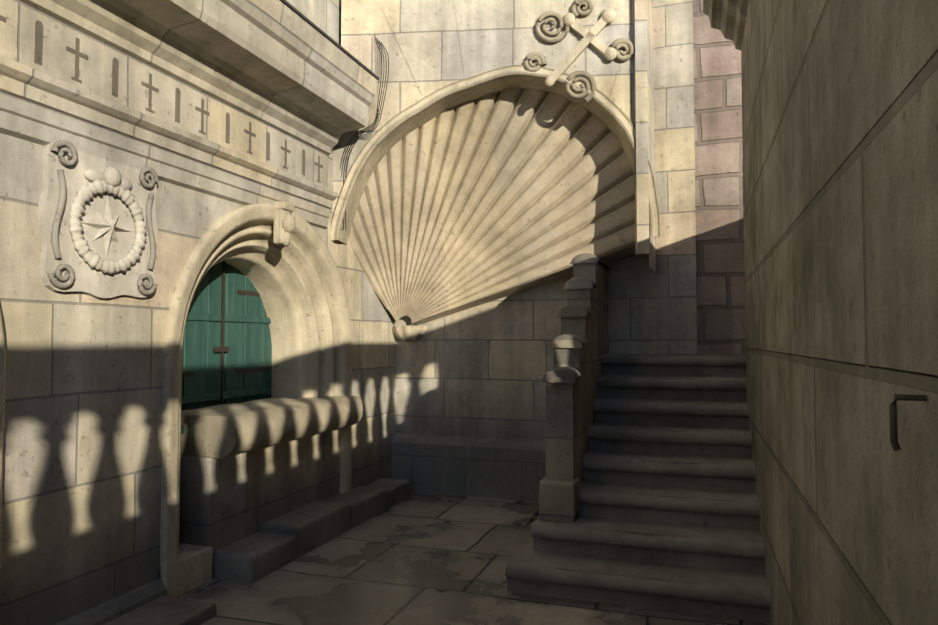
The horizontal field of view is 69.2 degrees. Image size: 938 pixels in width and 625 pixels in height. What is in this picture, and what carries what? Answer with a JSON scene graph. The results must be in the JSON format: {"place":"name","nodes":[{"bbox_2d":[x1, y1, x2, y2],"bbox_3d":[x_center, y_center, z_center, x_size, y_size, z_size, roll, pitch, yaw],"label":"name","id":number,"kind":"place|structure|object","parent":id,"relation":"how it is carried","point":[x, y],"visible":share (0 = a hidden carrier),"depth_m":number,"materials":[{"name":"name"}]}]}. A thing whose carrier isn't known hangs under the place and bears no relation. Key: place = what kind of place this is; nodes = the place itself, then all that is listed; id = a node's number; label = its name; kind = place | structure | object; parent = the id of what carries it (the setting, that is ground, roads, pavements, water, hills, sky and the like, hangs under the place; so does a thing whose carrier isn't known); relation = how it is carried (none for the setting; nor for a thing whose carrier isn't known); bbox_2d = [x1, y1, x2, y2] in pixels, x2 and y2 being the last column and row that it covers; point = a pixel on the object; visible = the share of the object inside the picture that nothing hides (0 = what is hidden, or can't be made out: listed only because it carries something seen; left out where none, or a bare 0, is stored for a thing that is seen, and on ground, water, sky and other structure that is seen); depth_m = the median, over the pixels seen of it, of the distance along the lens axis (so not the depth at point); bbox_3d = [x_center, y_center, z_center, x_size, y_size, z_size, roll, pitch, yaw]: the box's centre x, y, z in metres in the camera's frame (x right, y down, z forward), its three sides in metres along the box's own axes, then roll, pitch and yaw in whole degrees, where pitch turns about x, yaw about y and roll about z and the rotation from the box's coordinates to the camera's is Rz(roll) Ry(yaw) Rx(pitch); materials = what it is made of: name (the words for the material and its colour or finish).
{"place":"outdoors","nodes":[
{"label":"outdoors","id":0,"kind":"place"},
{"bbox_2d":[55,478,408,624],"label":"stone step","id":1,"kind":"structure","parent":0,"point":[277,543],"depth_m":4.63,"materials":[{"name":"stone"}]},
{"bbox_2d":[177,492,769,624],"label":"ground","id":2,"kind":"structure","parent":0,"point":[403,562],"depth_m":4.38,"materials":[{"name":"grey stone"}]},
{"bbox_2d":[0,306,5,572],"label":"arch surround","id":3,"kind":"object","parent":2,"relation":"on","point":[2,373],"visible":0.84,"depth_m":3.09,"materials":[{"name":"beige stone"}]},
{"bbox_2d":[159,543,212,597],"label":"stone block","id":4,"kind":"structure","parent":2,"relation":"on","point":[194,566],"depth_m":4.31,"materials":[{"name":"stone"}]},
{"bbox_2d":[179,351,183,543],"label":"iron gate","id":5,"kind":"structure","parent":4,"relation":"on","point":[182,428],"depth_m":4.54,"materials":[{"name":"black metal"}]},
{"bbox_2d":[0,0,395,624],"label":"wall","id":6,"kind":"structure","parent":2,"relation":"on","point":[81,508],"depth_m":3.61,"materials":[{"name":"stone"}]},
{"bbox_2d":[38,140,158,297],"bbox_3d":[-1.939,-0.480,3.658,0.120,0.807,0.745,-1,-2,18],"label":"carved relief plaque","id":7,"kind":"object","parent":6,"relation":"attached to","point":[97,218],"visible":1,"depth_m":3.59,"materials":[{"name":"stone"}]},
{"bbox_2d":[0,0,376,228],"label":"entablature","id":8,"kind":"structure","parent":6,"relation":"attached to","point":[279,71],"depth_m":4.15,"materials":[{"name":"stone"}]},
{"bbox_2d":[0,15,322,182],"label":"frieze incisions","id":9,"kind":"object","parent":8,"relation":"attached to","point":[38,54],"visible":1,"depth_m":3.98,"materials":[{"name":"stone"}]},
{"bbox_2d":[280,0,379,79],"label":"cornice flashing","id":10,"kind":"object","parent":8,"relation":"on","point":[312,24],"visible":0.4,"depth_m":4.97,"materials":[{"name":"grey metal"}]},
{"bbox_2d":[159,204,351,596],"bbox_3d":[-1.746,0.485,5.264,0.667,2.600,2.300,-1,-2,18],"label":"stone archway","id":11,"kind":"object","parent":2,"relation":"on","point":[297,283],"visible":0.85,"depth_m":5.68,"materials":[{"name":"stone"}]},
{"bbox_2d":[182,261,271,409],"bbox_3d":[-2.010,0.589,5.348,0.130,2.400,1.800,-1,-2,18],"label":"green shutter","id":12,"kind":"object","parent":11,"relation":"attached to","point":[227,351],"visible":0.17,"depth_m":5.46,"materials":[{"name":"paint"}]},
{"bbox_2d":[273,201,295,245],"bbox_3d":[-1.402,-0.671,5.196,0.152,0.335,0.140,-1,-2,18],"label":"keystone","id":13,"kind":"object","parent":11,"relation":"attached to","point":[284,223],"visible":0.9,"depth_m":5.15,"materials":[{"name":"stone"}]},
{"bbox_2d":[180,429,339,551],"bbox_3d":[-1.647,1.393,5.431,0.485,0.800,1.848,-1,-2,18],"label":"wall panel","id":14,"kind":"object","parent":2,"relation":"on","point":[228,500],"depth_m":4.91,"materials":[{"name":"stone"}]},
{"bbox_2d":[181,395,362,458],"bbox_3d":[-1.539,0.856,5.391,0.642,0.279,1.800,-1,-2,18],"label":"window sill","id":15,"kind":"structure","parent":14,"relation":"on","point":[221,431],"depth_m":4.87,"materials":[{"name":"stone"}]},
{"bbox_2d":[392,433,545,501],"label":"wall plinth","id":16,"kind":"structure","parent":2,"relation":"on","point":[503,468],"depth_m":6.85,"materials":[{"name":"stone"}]},
{"bbox_2d":[396,0,696,439],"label":"back wall","id":17,"kind":"structure","parent":2,"relation":"on","point":[480,370],"depth_m":6.74,"materials":[{"name":"stone"}]},
{"bbox_2d":[392,245,635,341],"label":"ledge molding","id":18,"kind":"structure","parent":17,"relation":"attached to","point":[412,332],"depth_m":6.83,"materials":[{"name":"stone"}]},
{"bbox_2d":[539,253,609,522],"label":"stair parapet","id":19,"kind":"structure","parent":2,"relation":"on","point":[580,344],"depth_m":4.92,"materials":[{"name":"stone"}]},
{"bbox_2d":[505,354,770,622],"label":"stone stairs","id":20,"kind":"structure","parent":2,"relation":"on","point":[668,519],"depth_m":4.54,"materials":[{"name":"grey stone"}]},
{"bbox_2d":[693,0,745,354],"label":"rubble wall","id":21,"kind":"structure","parent":2,"relation":"on","point":[720,266],"depth_m":6.32,"materials":[{"name":"pink stone"}]},
{"bbox_2d":[340,0,655,272],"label":"wall","id":22,"kind":"structure","parent":0,"point":[359,18],"depth_m":6.08,"materials":[{"name":"stone"}]},
{"bbox_2d":[338,34,388,229],"bbox_3d":[-0.982,-2.706,6.169,0.376,3.951,0.790,1,-2,-19],"label":"cable bundle","id":23,"kind":"object","parent":22,"relation":"attached to","point":[366,129],"visible":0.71,"depth_m":5.92,"materials":[{"name":"black"}]},
{"bbox_2d":[333,0,633,213],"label":"arch voussoirs","id":24,"kind":"object","parent":22,"relation":"attached to","point":[425,33],"visible":0.4,"depth_m":6.00,"materials":[{"name":"stone"}]},
{"bbox_2d":[331,65,659,243],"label":"arch molding","id":25,"kind":"structure","parent":22,"relation":"attached to","point":[394,130],"depth_m":5.99,"materials":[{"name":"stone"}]},
{"bbox_2d":[349,88,634,322],"bbox_3d":[0.247,-0.992,6.365,2.673,2.151,0.964,-1,-2,18],"label":"scallop shell","id":26,"kind":"object","parent":25,"relation":"attached to","point":[462,204],"visible":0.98,"depth_m":6.47,"materials":[{"name":"stone"}]},
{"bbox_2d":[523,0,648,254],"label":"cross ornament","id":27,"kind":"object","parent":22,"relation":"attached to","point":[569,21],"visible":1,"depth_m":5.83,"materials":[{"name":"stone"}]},
{"bbox_2d":[703,0,937,624],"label":"wall","id":28,"kind":"structure","parent":0,"point":[840,141],"depth_m":1.81,"materials":[{"name":"stone"}]},
{"bbox_2d":[889,394,925,450],"bbox_3d":[0.750,0.189,1.162,0.053,0.097,0.012,-1,-2,18],"label":"iron hook","id":29,"kind":"object","parent":28,"relation":"attached to","point":[893,423],"visible":1,"depth_m":1.16,"materials":[{"name":"black metal"}]}
]}

